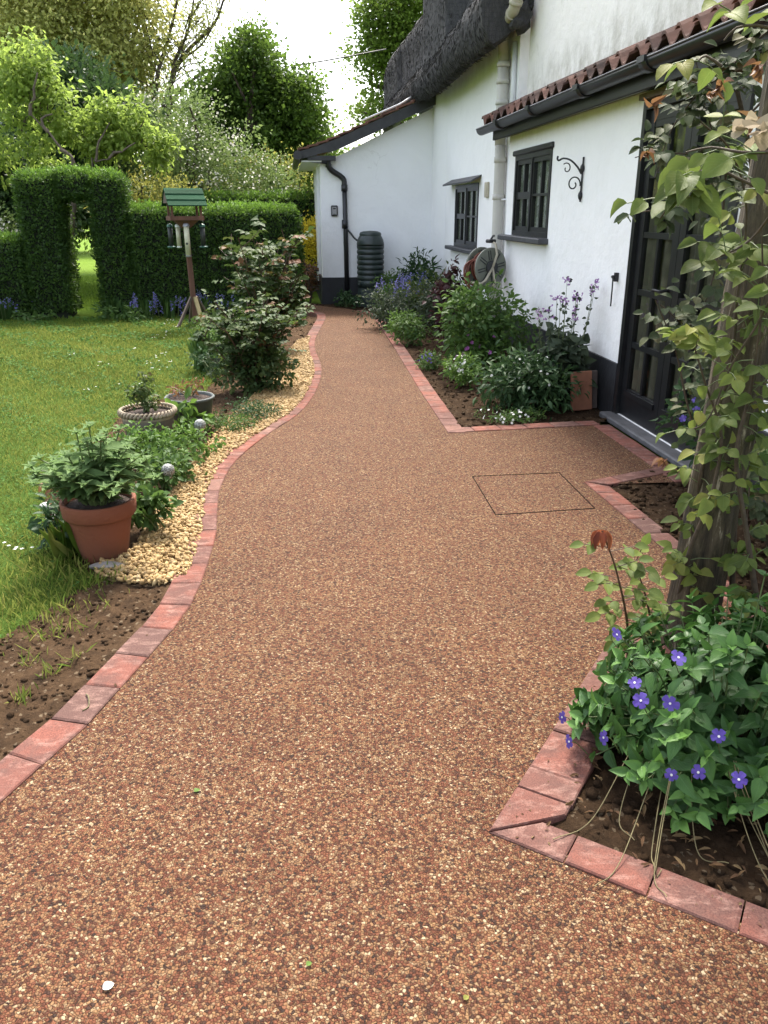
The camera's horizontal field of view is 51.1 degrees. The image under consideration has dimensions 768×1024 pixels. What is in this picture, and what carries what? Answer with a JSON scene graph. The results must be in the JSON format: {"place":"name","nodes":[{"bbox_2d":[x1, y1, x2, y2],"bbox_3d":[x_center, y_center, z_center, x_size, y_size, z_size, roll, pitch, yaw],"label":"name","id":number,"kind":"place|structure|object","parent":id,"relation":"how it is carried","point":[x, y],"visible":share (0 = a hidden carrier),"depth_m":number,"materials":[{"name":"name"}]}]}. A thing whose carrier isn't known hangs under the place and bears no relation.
{"place":"outdoors","nodes":[
{"label":"outdoors","id":0,"kind":"place"},
{"bbox_2d":[0,313,295,640],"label":"lawn","id":1,"kind":"structure","parent":0,"point":[5,561],"depth_m":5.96,"materials":[{"name":"green plant"}]},
{"bbox_2d":[0,296,17,319],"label":"bluebell clump","id":2,"kind":"object","parent":1,"relation":"on","point":[5,310],"visible":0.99,"depth_m":11.83,"materials":[{"name":"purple plant"}]},
{"bbox_2d":[12,308,57,322],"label":"weed clump","id":3,"kind":"object","parent":1,"relation":"on","point":[33,316],"visible":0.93,"depth_m":11.69,"materials":[{"name":"green plant"}]},
{"bbox_2d":[0,523,136,705],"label":"grass","id":4,"kind":"structure","parent":1,"relation":"on","point":[66,561],"depth_m":3.40,"materials":[{"name":"green plant"}]},
{"bbox_2d":[91,304,121,320],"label":"weed clump","id":5,"kind":"object","parent":1,"relation":"on","point":[109,313],"visible":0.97,"depth_m":11.84,"materials":[{"name":"green plant"}]},
{"bbox_2d":[120,304,152,322],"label":"weed clump","id":6,"kind":"object","parent":1,"relation":"on","point":[133,316],"visible":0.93,"depth_m":11.74,"materials":[{"name":"green plant"}]},
{"bbox_2d":[130,292,158,317],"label":"bluebell clump","id":7,"kind":"object","parent":1,"relation":"on","point":[147,305],"visible":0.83,"depth_m":12.00,"materials":[{"name":"green plant"}]},
{"bbox_2d":[153,296,185,318],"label":"bluebell clump","id":8,"kind":"object","parent":1,"relation":"on","point":[170,310],"visible":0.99,"depth_m":11.98,"materials":[{"name":"green plant"}]},
{"bbox_2d":[161,188,213,326],"bbox_3d":[-2.647,-3.461,10.993,0.577,1.809,0.534,-9,22,-22],"label":"bird table","id":9,"kind":"object","parent":1,"relation":"on","point":[172,197],"visible":0.95,"depth_m":10.69,"materials":[{"name":"wood"}]},
{"bbox_2d":[183,220,193,256],"bbox_3d":[-2.632,-3.652,10.731,0.114,0.468,0.094,16,26,36],"label":"bird feeder","id":10,"kind":"object","parent":9,"relation":"hanging from","point":[186,226],"visible":1,"depth_m":10.71,"materials":[{"name":"white plastic"}]},
{"bbox_2d":[186,329,217,371],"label":"hosta clump","id":11,"kind":"object","parent":1,"relation":"on","point":[193,347],"visible":0.31,"depth_m":7.99,"materials":[{"name":"green plant"}]},
{"bbox_2d":[45,316,316,574],"bbox_3d":[-1.403,-1.368,7.951,1.480,0.064,9.440,0,21,0],"label":"soil bed","id":12,"kind":"object","parent":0,"point":[220,400],"visible":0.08,"depth_m":6.83,"materials":[{"name":"brown soil"}]},
{"bbox_2d":[27,489,68,549],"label":"shadow plant","id":13,"kind":"object","parent":12,"relation":"on","point":[33,526],"visible":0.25,"depth_m":3.77,"materials":[{"name":"green plant"}]},
{"bbox_2d":[39,515,80,559],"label":"grass tuft","id":14,"kind":"object","parent":12,"relation":"on","point":[62,544],"visible":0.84,"depth_m":3.68,"materials":[{"name":"green plant"}]},
{"bbox_2d":[59,493,136,563],"bbox_3d":[-1.307,0.072,3.717,0.336,0.292,0.336,0,21,0],"label":"terracotta pot","id":15,"kind":"object","parent":12,"relation":"on","point":[98,531],"visible":0.69,"depth_m":3.61,"materials":[{"name":"orange ceramic"}]},
{"bbox_2d":[22,421,162,505],"bbox_3d":[-1.313,-0.212,3.582,0.594,0.406,0.550,14,25,32],"label":"sage plant","id":16,"kind":"object","parent":15,"relation":"on","point":[103,474],"visible":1,"depth_m":3.52,"materials":[{"name":"green plant"}]},
{"bbox_2d":[117,402,176,448],"bbox_3d":[-1.609,-0.584,5.499,0.397,0.268,0.397,0,21,0],"label":"stoneware pot","id":17,"kind":"object","parent":12,"relation":"on","point":[163,415],"visible":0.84,"depth_m":5.38,"materials":[{"name":"stone"}]},
{"bbox_2d":[123,367,160,412],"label":"potted shrub","id":18,"kind":"object","parent":17,"relation":"in","point":[137,393],"visible":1,"depth_m":5.37,"materials":[{"name":"green plant"}]},
{"bbox_2d":[109,413,225,461],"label":"ground rose","id":19,"kind":"object","parent":12,"relation":"on","point":[142,440],"visible":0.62,"depth_m":5.10,"materials":[{"name":"green plant"}]},
{"bbox_2d":[134,438,209,494],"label":"ground rose","id":20,"kind":"object","parent":12,"relation":"on","point":[160,457],"visible":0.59,"depth_m":4.63,"materials":[{"name":"green plant"}]},
{"bbox_2d":[164,391,214,430],"bbox_3d":[-1.432,-0.740,5.948,0.366,0.246,0.366,0,21,0],"label":"glazed pot","id":21,"kind":"object","parent":12,"relation":"on","point":[204,401],"visible":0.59,"depth_m":5.86,"materials":[{"name":"grey ceramic"}]},
{"bbox_2d":[166,375,203,396],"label":"potted plant","id":22,"kind":"object","parent":21,"relation":"in","point":[174,391],"visible":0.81,"depth_m":5.91,"materials":[{"name":"orange plant"}]},
{"bbox_2d":[165,387,214,436],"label":"potted plant sprig","id":23,"kind":"object","parent":12,"relation":"on","point":[207,418],"visible":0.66,"depth_m":5.66,"materials":[{"name":"green plant"}]},
{"bbox_2d":[176,343,229,378],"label":"border plant","id":24,"kind":"object","parent":12,"relation":"on","point":[203,361],"visible":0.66,"depth_m":7.76,"materials":[{"name":"green plant"}]},
{"bbox_2d":[94,335,314,586],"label":"gravel","id":25,"kind":"structure","parent":12,"relation":"on","point":[152,568],"depth_m":4.27,"materials":[{"name":"beige gravel"}]},
{"bbox_2d":[89,561,124,568],"bbox_3d":[-1.243,0.242,3.598,0.162,0.043,0.062,0,21,0],"label":"rock","id":26,"kind":"object","parent":25,"relation":"on","point":[98,565],"visible":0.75,"depth_m":3.58,"materials":[{"name":"grey stone"}]},
{"bbox_2d":[129,480,183,531],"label":"border plant","id":27,"kind":"object","parent":25,"relation":"on","point":[149,503],"visible":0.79,"depth_m":3.91,"materials":[{"name":"green plant"}]},
{"bbox_2d":[161,463,174,490],"bbox_3d":[-1.207,-0.182,4.515,0.076,0.188,0.076,-3,21,1],"label":"solar light","id":28,"kind":"object","parent":25,"relation":"on","point":[167,469],"visible":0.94,"depth_m":4.47,"materials":[{"name":"plastic"}]},
{"bbox_2d":[204,410,261,432],"bbox_3d":[-1.156,-0.665,5.901,0.534,0.170,0.396,0,21,0],"label":"thyme mat","id":29,"kind":"object","parent":12,"relation":"on","point":[233,425],"visible":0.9,"depth_m":5.87,"materials":[{"name":"green plant"}]},
{"bbox_2d":[215,395,284,421],"bbox_3d":[-1.043,-0.790,6.235,0.538,0.179,0.512,9,22,23],"label":"thyme mat","id":30,"kind":"object","parent":12,"relation":"on","point":[252,409],"visible":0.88,"depth_m":6.21,"materials":[{"name":"green plant"}]},
{"bbox_2d":[187,289,314,393],"bbox_3d":[-1.205,-1.500,7.050,1.182,0.907,0.927,-14,25,-32],"label":"rose bush","id":31,"kind":"object","parent":12,"relation":"on","point":[244,338],"visible":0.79,"depth_m":6.94,"materials":[{"name":"green plant"}]},
{"bbox_2d":[205,336,299,398],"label":"border plant","id":32,"kind":"object","parent":12,"relation":"on","point":[270,379],"visible":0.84,"depth_m":6.97,"materials":[{"name":"green plant"}]},
{"bbox_2d":[210,215,314,343],"bbox_3d":[-1.301,-2.552,9.010,1.168,1.475,1.597,0,21,0],"label":"rose bush","id":33,"kind":"object","parent":12,"relation":"on","point":[269,280],"visible":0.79,"depth_m":8.71,"materials":[{"name":"green plant"}]},
{"bbox_2d":[75,274,314,310],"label":"grass","id":34,"kind":"structure","parent":0,"point":[90,280],"depth_m":16.19,"materials":[{"name":"green plant"}]},
{"bbox_2d":[92,0,418,195],"label":"sky","id":35,"kind":"structure","parent":0,"point":[307,25],"materials":[{"name":"white"}]},
{"bbox_2d":[0,304,767,1023],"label":"path","id":36,"kind":"structure","parent":0,"point":[312,714],"depth_m":2.28,"materials":[{"name":"brown gravel"}]},
{"bbox_2d":[9,313,760,978],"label":"path crumbs","id":37,"kind":"object","parent":36,"relation":"on","point":[459,813],"visible":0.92,"depth_m":2.05,"materials":[{"name":"brown gravel"}]},
{"bbox_2d":[472,472,594,514],"bbox_3d":[0.830,-0.108,4.567,0.558,0.012,0.678,-2,21,-5],"label":"inspection cover","id":38,"kind":"object","parent":36,"relation":"on","point":[540,511],"visible":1,"depth_m":4.51,"materials":[{"name":"metal"}]},
{"bbox_2d":[73,229,743,922],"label":"ground","id":39,"kind":"structure","parent":0,"point":[87,261],"depth_m":18.39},
{"bbox_2d":[0,201,19,232],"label":"white blossom shrub","id":40,"kind":"object","parent":39,"relation":"on","point":[4,224],"visible":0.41,"depth_m":13.34,"materials":[{"name":"green plant"}]},
{"bbox_2d":[0,26,90,260],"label":"fig tree","id":41,"kind":"object","parent":39,"relation":"on","point":[23,81],"visible":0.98,"depth_m":12.98,"materials":[{"name":"green plant"}]},
{"bbox_2d":[0,119,92,248],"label":"laurel shrub","id":42,"kind":"object","parent":39,"relation":"on","point":[6,195],"visible":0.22,"depth_m":14.14,"materials":[{"name":"green plant"}]},
{"bbox_2d":[0,28,168,248],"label":"laurel shrub","id":43,"kind":"object","parent":39,"relation":"on","point":[89,74],"visible":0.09,"depth_m":15.79,"materials":[{"name":"green plant"}]},
{"bbox_2d":[0,580,170,760],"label":"soil patch","id":44,"kind":"object","parent":39,"relation":"on","point":[123,618],"visible":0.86,"depth_m":2.95,"materials":[{"name":"brown soil"}]},
{"bbox_2d":[0,0,197,124],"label":"ash tree","id":45,"kind":"object","parent":39,"relation":"on","point":[99,30],"visible":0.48,"depth_m":20.27,"materials":[{"name":"green plant"}]},
{"bbox_2d":[21,84,193,177],"bbox_3d":[-4.718,-5.402,13.909,2.992,3.565,1.186,0,21,0],"label":"mulberry tree","id":46,"kind":"object","parent":39,"relation":"on","point":[126,140],"visible":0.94,"depth_m":13.38,"materials":[{"name":"green plant"}]},
{"bbox_2d":[102,296,122,314],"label":"leaf clump","id":47,"kind":"object","parent":39,"relation":"on","point":[113,302],"visible":0.55,"depth_m":12.21,"materials":[{"name":"green plant"}]},
{"bbox_2d":[0,162,307,319],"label":"hedge","id":48,"kind":"object","parent":39,"relation":"on","point":[131,251],"visible":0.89,"depth_m":12.08,"materials":[{"name":"green plant"}]},
{"bbox_2d":[83,159,232,252],"bbox_3d":[-3.994,-5.062,14.362,2.828,2.598,1.759,0,21,0],"label":"golden shrub","id":49,"kind":"object","parent":39,"relation":"on","point":[166,184],"visible":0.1,"depth_m":13.99,"materials":[{"name":"green plant"}]},
{"bbox_2d":[0,310,325,802],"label":"brick edging","id":50,"kind":"object","parent":39,"relation":"on","point":[48,740],"visible":0.73,"depth_m":2.92,"materials":[{"name":"brick"}]},
{"bbox_2d":[100,0,285,184],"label":"open ash tree","id":51,"kind":"object","parent":39,"relation":"on","point":[182,45],"visible":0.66,"depth_m":20.86,"materials":[{"name":"green plant"}]},
{"bbox_2d":[80,63,312,238],"bbox_3d":[-4.083,-6.850,16.669,5.765,4.334,3.305,0,21,0],"label":"hawthorn bush","id":52,"kind":"object","parent":39,"relation":"on","point":[196,166],"visible":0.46,"depth_m":16.19,"materials":[{"name":"green plant"}]},
{"bbox_2d":[75,61,352,254],"bbox_3d":[-8.944,-14.287,30.745,17.999,10.564,7.634,0,21,0],"label":"tree","id":53,"kind":"object","parent":39,"relation":"on","point":[91,250],"depth_m":30.58,"materials":[{"name":"green plant"}]},
{"bbox_2d":[154,187,315,288],"bbox_3d":[-2.832,-5.549,16.343,3.557,2.006,1.092,-3,21,-9],"label":"hedge","id":54,"kind":"object","parent":39,"relation":"on","point":[284,197],"visible":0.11,"depth_m":15.87,"materials":[{"name":"green plant"}]},
{"bbox_2d":[164,7,346,198],"bbox_3d":[-3.450,-9.272,20.510,5.199,6.180,3.596,0,21,0],"label":"bushy tree","id":55,"kind":"object","parent":39,"relation":"on","point":[267,92],"visible":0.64,"depth_m":19.54,"materials":[{"name":"green plant"}]},
{"bbox_2d":[203,141,335,192],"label":"golden shrub","id":56,"kind":"object","parent":39,"relation":"on","point":[290,168],"visible":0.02,"depth_m":17.31,"materials":[{"name":"green plant"}]},
{"bbox_2d":[279,152,333,229],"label":"dusky shrub","id":57,"kind":"object","parent":39,"relation":"on","point":[309,179],"visible":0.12,"depth_m":15.88,"materials":[{"name":"green plant"}]},
{"bbox_2d":[300,210,316,285],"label":"yellow shrub","id":58,"kind":"object","parent":39,"relation":"on","point":[310,247],"visible":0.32,"depth_m":15.21,"materials":[{"name":"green plant"}]},
{"bbox_2d":[301,260,319,302],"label":"brown stemmed shrub","id":59,"kind":"object","parent":39,"relation":"on","point":[308,271],"visible":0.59,"depth_m":14.33,"materials":[{"name":"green plant"}]},
{"bbox_2d":[329,0,422,145],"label":"oak tree","id":60,"kind":"object","parent":39,"relation":"on","point":[391,26],"visible":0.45,"depth_m":28.34,"materials":[{"name":"green plant"}]},
{"bbox_2d":[375,319,465,432],"bbox_3d":[0.220,-1.725,8.931,0.148,0.063,6.727,-2,21,-5],"label":"brick edging","id":61,"kind":"object","parent":39,"relation":"on","point":[444,415],"visible":0.67,"depth_m":7.13,"materials":[{"name":"brick"}]},
{"bbox_2d":[449,421,599,432],"bbox_3d":[1.028,-0.608,5.955,1.179,0.063,0.127,-4,21,-11],"label":"brick edging","id":62,"kind":"object","parent":39,"relation":"on","point":[528,426],"visible":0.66,"depth_m":5.94,"materials":[{"name":"brick"}]},
{"bbox_2d":[292,0,767,509],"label":"cottage","id":63,"kind":"structure","parent":39,"relation":"on","point":[509,101],"depth_m":7.60,"materials":[{"name":"white paint"}]},
{"bbox_2d":[281,49,385,67],"bbox_3d":[-2.097,-12.391,22.051,4.761,0.936,0.036,-9,22,-23],"label":"overhead wire","id":64,"kind":"object","parent":63,"relation":"attached to","point":[341,57],"visible":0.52,"depth_m":22.40,"materials":[{"name":"black metal"}]},
{"bbox_2d":[443,174,481,253],"bbox_3d":[1.120,-4.267,11.531,0.210,0.997,2.010,-2,21,-6],"label":"window","id":65,"kind":"structure","parent":63,"relation":"in","point":[466,195],"depth_m":11.42,"materials":[{"name":"black paint"}]},
{"bbox_2d":[463,235,505,308],"bbox_3d":[1.147,-2.526,9.209,0.508,1.226,0.280,-14,25,-33],"label":"hose reel","id":66,"kind":"object","parent":63,"relation":"attached to","point":[483,265],"visible":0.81,"depth_m":9.05,"materials":[{"name":"grey plastic"}]},
{"bbox_2d":[497,141,554,244],"bbox_3d":[1.470,-3.270,8.293,0.170,0.905,1.590,-2,21,-6],"label":"window","id":67,"kind":"structure","parent":63,"relation":"in","point":[533,165],"depth_m":8.15,"materials":[{"name":"black paint"}]},
{"bbox_2d":[556,156,584,201],"bbox_3d":[1.574,-2.825,6.806,0.265,0.367,0.040,18,27,39],"label":"hanging basket bracket","id":68,"kind":"object","parent":63,"relation":"attached to","point":[581,169],"visible":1,"depth_m":6.76,"materials":[{"name":"black metal"}]},
{"bbox_2d":[613,69,754,450],"bbox_3d":[1.899,-1.556,5.242,0.154,2.170,1.400,-2,21,-6],"label":"french door","id":69,"kind":"structure","parent":63,"relation":"in","point":[646,376],"depth_m":5.53,"materials":[{"name":"black paint"}]},
{"bbox_2d":[489,641,637,831],"bbox_3d":[0.632,0.683,2.516,0.157,0.063,1.176,11,23,28],"label":"brick edging","id":70,"kind":"object","parent":39,"relation":"on","point":[540,796],"visible":0.44,"depth_m":2.25,"materials":[{"name":"brick"}]},
{"bbox_2d":[586,467,669,486],"bbox_3d":[1.476,-0.186,4.834,0.611,0.062,0.109,-11,23,-27],"label":"brick edging","id":71,"kind":"object","parent":39,"relation":"on","point":[615,480],"visible":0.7,"depth_m":4.80,"materials":[{"name":"brick"}]},
{"bbox_2d":[489,823,767,945],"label":"brick edging","id":72,"kind":"object","parent":39,"relation":"on","point":[682,893],"visible":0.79,"depth_m":1.92,"materials":[{"name":"brick"}]},
{"bbox_2d":[593,425,689,484],"bbox_3d":[1.700,-0.389,5.372,0.125,0.064,1.346,-2,21,-6],"label":"brick edging","id":73,"kind":"object","parent":39,"relation":"on","point":[635,448],"visible":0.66,"depth_m":5.42,"materials":[{"name":"brick"}]},
{"bbox_2d":[584,482,766,617],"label":"brick edging","id":74,"kind":"object","parent":39,"relation":"on","point":[622,505],"visible":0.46,"depth_m":4.20,"materials":[{"name":"brick"}]},
{"bbox_2d":[304,303,606,427],"bbox_3d":[-0.043,-2.144,10.001,3.915,0.062,9.000,0,21,0],"label":"soil bed","id":75,"kind":"object","parent":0,"point":[458,402],"visible":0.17,"depth_m":6.88,"materials":[{"name":"brown soil"}]},
{"bbox_2d":[333,288,364,308],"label":"border plant","id":76,"kind":"object","parent":75,"relation":"on","point":[349,299],"visible":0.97,"depth_m":13.39,"materials":[{"name":"green plant"}]},
{"bbox_2d":[356,231,383,307],"bbox_3d":[-0.225,-4.064,13.425,0.500,1.215,0.476,-2,21,-6],"label":"water butt","id":77,"kind":"object","parent":75,"relation":"on","point":[370,255],"visible":0.94,"depth_m":13.22,"materials":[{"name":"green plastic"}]},
{"bbox_2d":[370,266,404,307],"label":"border plant","id":78,"kind":"object","parent":75,"relation":"on","point":[389,276],"visible":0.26,"depth_m":12.80,"materials":[{"name":"green plant"}]},
{"bbox_2d":[352,281,426,330],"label":"border plant","id":79,"kind":"object","parent":75,"relation":"on","point":[403,307],"visible":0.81,"depth_m":10.73,"materials":[{"name":"green plant"}]},
{"bbox_2d":[380,307,421,335],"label":"border plant","id":80,"kind":"object","parent":75,"relation":"on","point":[394,317],"visible":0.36,"depth_m":10.18,"materials":[{"name":"green plant"}]},
{"bbox_2d":[385,308,433,346],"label":"border plant","id":81,"kind":"object","parent":75,"relation":"on","point":[415,335],"visible":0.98,"depth_m":9.51,"materials":[{"name":"green plant"}]},
{"bbox_2d":[397,246,442,287],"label":"lily shrub","id":82,"kind":"object","parent":75,"relation":"on","point":[413,264],"visible":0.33,"depth_m":13.01,"materials":[{"name":"green plant"}]},
{"bbox_2d":[413,348,444,370],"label":"bugle clump","id":83,"kind":"object","parent":75,"relation":"on","point":[429,365],"visible":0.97,"depth_m":8.10,"materials":[{"name":"green plant"}]},
{"bbox_2d":[395,260,466,328],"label":"border plant","id":84,"kind":"object","parent":75,"relation":"on","point":[411,283],"visible":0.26,"depth_m":11.14,"materials":[{"name":"green plant"}]},
{"bbox_2d":[410,283,463,332],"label":"border plant","id":85,"kind":"object","parent":75,"relation":"on","point":[431,306],"visible":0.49,"depth_m":10.43,"materials":[{"name":"green plant"}]},
{"bbox_2d":[422,254,463,345],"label":"maroon shrub","id":86,"kind":"object","parent":75,"relation":"on","point":[442,285],"visible":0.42,"depth_m":9.31,"materials":[{"name":"purple plant"}]},
{"bbox_2d":[438,351,490,388],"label":"daisy clump","id":87,"kind":"object","parent":75,"relation":"on","point":[463,373],"visible":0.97,"depth_m":7.28,"materials":[{"name":"green plant"}]},
{"bbox_2d":[438,330,523,372],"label":"cranesbill clump","id":88,"kind":"object","parent":75,"relation":"on","point":[478,347],"visible":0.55,"depth_m":7.88,"materials":[{"name":"green plant"}]},
{"bbox_2d":[431,269,537,365],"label":"peony shrub","id":89,"kind":"object","parent":75,"relation":"on","point":[482,321],"visible":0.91,"depth_m":7.84,"materials":[{"name":"green plant"}]},
{"bbox_2d":[473,404,546,424],"bbox_3d":[0.966,-0.723,6.129,0.575,0.168,0.496,0,21,0],"label":"daisy mat","id":90,"kind":"object","parent":75,"relation":"on","point":[513,417],"visible":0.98,"depth_m":6.11,"materials":[{"name":"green plant"}]},
{"bbox_2d":[498,299,538,372],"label":"rose shoots","id":91,"kind":"object","parent":75,"relation":"on","point":[524,329],"visible":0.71,"depth_m":7.83,"materials":[{"name":"green plant"}]},
{"bbox_2d":[468,336,595,420],"bbox_3d":[1.177,-1.025,6.521,1.023,0.769,1.074,0,21,0],"label":"geranium clump","id":92,"kind":"object","parent":75,"relation":"on","point":[527,383],"visible":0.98,"depth_m":6.33,"materials":[{"name":"green plant"}]},
{"bbox_2d":[534,276,598,406],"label":"honesty plant","id":93,"kind":"object","parent":75,"relation":"on","point":[558,341],"visible":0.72,"depth_m":6.45,"materials":[{"name":"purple plant"}]},
{"bbox_2d":[570,371,591,410],"bbox_3d":[1.583,-0.972,6.437,0.190,0.310,0.031,-8,13,-20],"label":"paving slab","id":94,"kind":"object","parent":75,"relation":"on","point":[582,401],"depth_m":6.42,"materials":[{"name":"ceramic"}]},
{"bbox_2d":[575,370,597,407],"bbox_3d":[1.622,-0.985,6.477,0.220,0.305,0.026,-7,14,-17],"label":"paving slab","id":95,"kind":"object","parent":75,"relation":"on","point":[594,389],"depth_m":6.49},
{"bbox_2d":[551,708,767,909],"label":"soil bed","id":96,"kind":"object","parent":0,"point":[602,827],"visible":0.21,"depth_m":2.07,"materials":[{"name":"brown soil"}]},
{"bbox_2d":[569,530,684,667],"bbox_3d":[0.770,0.331,2.517,0.386,0.621,0.216,-13,24,-31],"label":"rose shoot","id":97,"kind":"object","parent":96,"relation":"on","point":[636,570],"visible":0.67,"depth_m":2.46,"materials":[{"name":"green plant"}]},
{"bbox_2d":[546,719,767,892],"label":"dead leaves","id":98,"kind":"object","parent":96,"relation":"on","point":[677,834],"visible":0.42,"depth_m":2.03,"materials":[{"name":"brown plant"}]},
{"bbox_2d":[553,569,767,896],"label":"periwinkle","id":99,"kind":"object","parent":96,"relation":"on","point":[692,755],"visible":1,"depth_m":2.13,"materials":[{"name":"green plant"}]},
{"bbox_2d":[609,470,767,609],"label":"soil bed","id":100,"kind":"object","parent":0,"point":[656,503],"visible":0.26,"depth_m":4.34,"materials":[{"name":"brown soil"}]},
{"bbox_2d":[649,368,705,466],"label":"periwinkle shrub","id":101,"kind":"object","parent":100,"relation":"on","point":[682,419],"visible":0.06,"depth_m":4.68,"materials":[{"name":"green plant"}]},
{"bbox_2d":[614,17,767,546],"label":"climbing rose","id":102,"kind":"object","parent":100,"relation":"on","point":[684,308],"visible":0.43,"depth_m":3.13,"materials":[{"name":"green plant"}]},
{"bbox_2d":[660,57,767,649],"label":"rustic post","id":103,"kind":"object","parent":100,"relation":"in","point":[714,541],"visible":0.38,"depth_m":2.65,"materials":[{"name":"brown wood"}]},
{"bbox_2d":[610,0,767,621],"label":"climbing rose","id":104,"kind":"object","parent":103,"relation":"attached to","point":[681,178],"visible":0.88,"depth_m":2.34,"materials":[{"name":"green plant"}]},
{"bbox_2d":[745,436,767,510],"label":"bed shrub","id":105,"kind":"object","parent":100,"relation":"on","point":[763,455],"visible":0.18,"depth_m":3.58,"materials":[{"name":"green plant"}]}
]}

